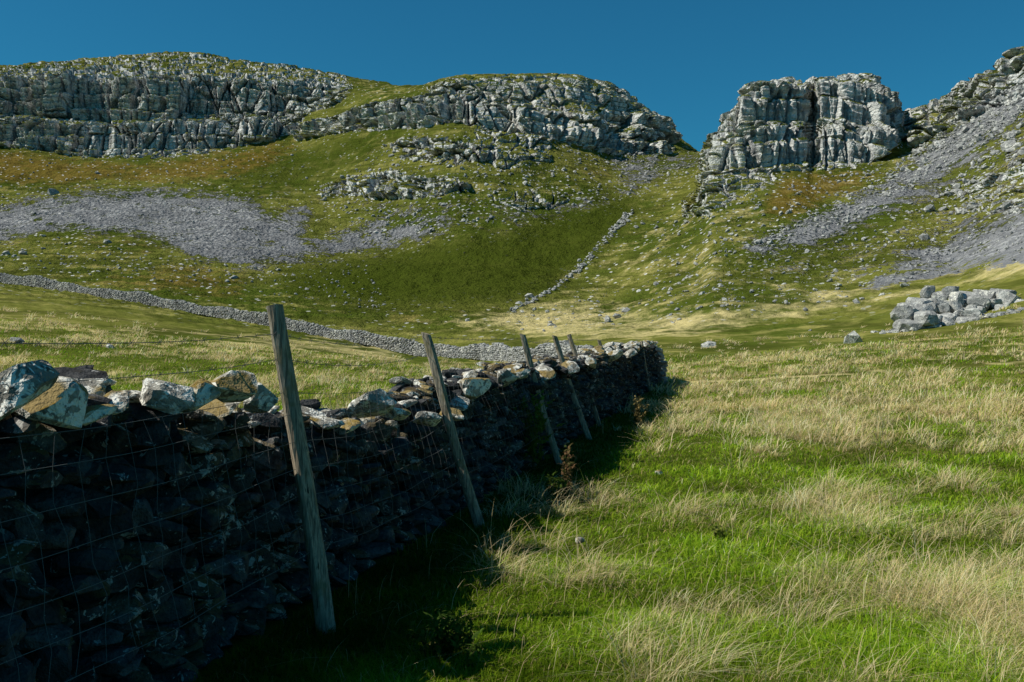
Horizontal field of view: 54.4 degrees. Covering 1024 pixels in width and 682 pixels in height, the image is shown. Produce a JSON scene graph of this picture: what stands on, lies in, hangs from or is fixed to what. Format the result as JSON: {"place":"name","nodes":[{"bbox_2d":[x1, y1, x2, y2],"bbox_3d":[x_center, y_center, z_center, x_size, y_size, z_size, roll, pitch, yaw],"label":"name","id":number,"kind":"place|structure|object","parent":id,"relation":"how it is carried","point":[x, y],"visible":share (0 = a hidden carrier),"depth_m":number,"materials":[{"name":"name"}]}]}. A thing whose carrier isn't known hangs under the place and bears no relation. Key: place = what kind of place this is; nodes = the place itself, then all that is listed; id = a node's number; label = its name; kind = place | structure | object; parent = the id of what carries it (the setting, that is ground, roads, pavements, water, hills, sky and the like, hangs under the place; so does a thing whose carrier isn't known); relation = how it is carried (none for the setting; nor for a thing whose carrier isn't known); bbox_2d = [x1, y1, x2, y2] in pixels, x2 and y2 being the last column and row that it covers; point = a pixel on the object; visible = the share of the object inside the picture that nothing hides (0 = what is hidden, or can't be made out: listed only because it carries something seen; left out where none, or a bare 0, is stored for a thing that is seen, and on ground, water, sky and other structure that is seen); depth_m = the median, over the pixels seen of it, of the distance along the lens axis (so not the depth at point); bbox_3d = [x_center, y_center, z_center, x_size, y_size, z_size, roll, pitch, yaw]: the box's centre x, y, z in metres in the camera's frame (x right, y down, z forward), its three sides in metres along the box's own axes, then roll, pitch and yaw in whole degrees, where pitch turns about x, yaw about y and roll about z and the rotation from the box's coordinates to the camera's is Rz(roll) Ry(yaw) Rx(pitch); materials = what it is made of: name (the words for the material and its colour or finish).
{"place":"outdoors","nodes":[
{"label":"outdoors","id":0,"kind":"place"},
{"bbox_2d":[0,46,1023,681],"bbox_3d":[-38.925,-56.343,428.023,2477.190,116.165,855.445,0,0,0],"label":"limestone hillside terrain","id":1,"kind":"structure","parent":0,"point":[58,120],"depth_m":191.71,"materials":[{"name":"green plant"}]},
{"bbox_2d":[266,304,335,634],"bbox_3d":[-1.149,0.774,5.475,0.400,1.952,0.120,0,0,-3],"label":"wooden fence post","id":2,"kind":"object","parent":1,"relation":"on","point":[316,555],"visible":0.91,"depth_m":5.44,"materials":[{"name":"grey wood"}]},
{"bbox_2d":[0,340,659,681],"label":"dry stone wall","id":3,"kind":"structure","parent":1,"relation":"on","point":[35,398],"depth_m":4.91,"materials":[{"name":"stone"}]},
{"bbox_2d":[0,331,646,681],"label":"wire netting fence","id":4,"kind":"object","parent":3,"relation":"attached to","point":[187,372],"visible":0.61,"depth_m":4.86,"materials":[{"name":"grey metal"}]},
{"bbox_2d":[0,273,668,383],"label":"field boundary wall","id":5,"kind":"structure","parent":1,"relation":"on","point":[413,347],"depth_m":102.95,"materials":[{"name":"stone"}]},
{"bbox_2d":[392,603,483,669],"bbox_3d":[-0.305,1.468,5.008,0.575,0.266,0.416,0,0,40],"label":"nettle bush","id":6,"kind":"object","parent":1,"relation":"on","point":[452,639],"visible":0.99,"depth_m":4.96,"materials":[{"name":"green plant"}]},
{"bbox_2d":[421,332,484,527],"bbox_3d":[-0.481,0.837,8.605,0.608,1.827,0.120,0,0,0],"label":"wooden fence post","id":7,"kind":"object","parent":1,"relation":"on","point":[470,497],"visible":0.89,"depth_m":8.56,"materials":[{"name":"grey wood"}]},
{"bbox_2d":[0,294,1023,681],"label":"meadow grass","id":8,"kind":"structure","parent":1,"relation":"on","point":[978,600],"depth_m":7.54,"materials":[{"name":"green plant"}]},
{"bbox_2d":[0,65,1023,347],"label":"scattered limestone boulders","id":9,"kind":"object","parent":1,"relation":"on","point":[1010,145],"visible":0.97,"depth_m":173.46,"materials":[{"name":"grey stone"}]},
{"bbox_2d":[510,390,564,470],"bbox_3d":[0.259,1.109,12.403,0.668,1.010,0.792,0,0,30],"label":"nettle bush","id":10,"kind":"object","parent":1,"relation":"on","point":[532,445],"visible":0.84,"depth_m":12.32,"materials":[{"name":"green plant"}]},
{"bbox_2d":[519,333,562,464],"bbox_3d":[0.407,0.824,13.001,0.620,1.852,0.119,0,0,0],"label":"wooden fence post","id":11,"kind":"object","parent":1,"relation":"on","point":[552,441],"visible":0.72,"depth_m":12.97,"materials":[{"name":"grey wood"}]},
{"bbox_2d":[542,471,570,506],"bbox_3d":[0.402,1.425,9.614,0.253,0.361,0.369,0,0,26],"label":"thistle plant","id":12,"kind":"object","parent":1,"relation":"on","point":[552,494],"visible":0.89,"depth_m":9.60,"materials":[{"name":"green plant"}]},
{"bbox_2d":[558,442,576,497],"bbox_3d":[0.582,1.322,10.179,0.256,0.576,0.311,0,0,0],"label":"plant","id":13,"kind":"object","parent":1,"relation":"on","point":[570,468],"visible":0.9,"depth_m":10.18,"materials":[{"name":"brown plant"}]},
{"bbox_2d":[552,335,591,439],"bbox_3d":[0.997,0.827,16.002,0.718,1.847,0.118,0,0,2],"label":"wooden fence post","id":14,"kind":"object","parent":1,"relation":"on","point":[585,429],"visible":0.66,"depth_m":15.97,"materials":[{"name":"grey wood"}]},
{"bbox_2d":[567,334,601,426],"bbox_3d":[1.362,0.809,18.402,0.702,1.882,0.120,0,0,0],"label":"wooden fence post","id":15,"kind":"object","parent":1,"relation":"on","point":[575,353],"visible":0.45,"depth_m":18.37,"materials":[{"name":"grey wood"}]},
{"bbox_2d":[597,340,620,409],"bbox_3d":[2.219,0.859,22.403,0.657,1.782,0.107,0,0,-17],"label":"wooden fence post","id":16,"kind":"object","parent":1,"relation":"on","point":[599,343],"visible":0.16,"depth_m":22.29,"materials":[{"name":"grey wood"}]},
{"bbox_2d":[629,396,650,426],"bbox_3d":[2.280,1.282,18.040,0.388,0.605,0.591,0,0,-12],"label":"dock plant","id":17,"kind":"object","parent":1,"relation":"on","point":[637,413],"visible":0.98,"depth_m":17.97,"materials":[{"name":"green plant"}]},
{"bbox_2d":[640,341,650,391],"bbox_3d":[4.058,0.869,29.997,0.379,1.762,0.107,0,0,5],"label":"wooden fence post","id":18,"kind":"object","parent":1,"relation":"on","point":[648,383],"visible":0.43,"depth_m":29.96,"materials":[{"name":"grey wood"}]},
{"bbox_2d":[704,521,727,540],"bbox_3d":[1.664,1.523,8.018,0.212,0.173,0.384,0,0,45],"label":"dock plant","id":19,"kind":"object","parent":1,"relation":"on","point":[719,531],"visible":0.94,"depth_m":7.95,"materials":[{"name":"green plant"}]},
{"bbox_2d":[870,286,1023,333],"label":"boulder pile","id":20,"kind":"object","parent":1,"relation":"on","point":[930,307],"visible":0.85,"depth_m":68.29,"materials":[{"name":"grey stone"}]},
{"bbox_2d":[0,0,1023,150],"label":"sky","id":21,"kind":"structure","parent":0,"point":[687,61],"materials":[{"name":"blue"}]}
]}

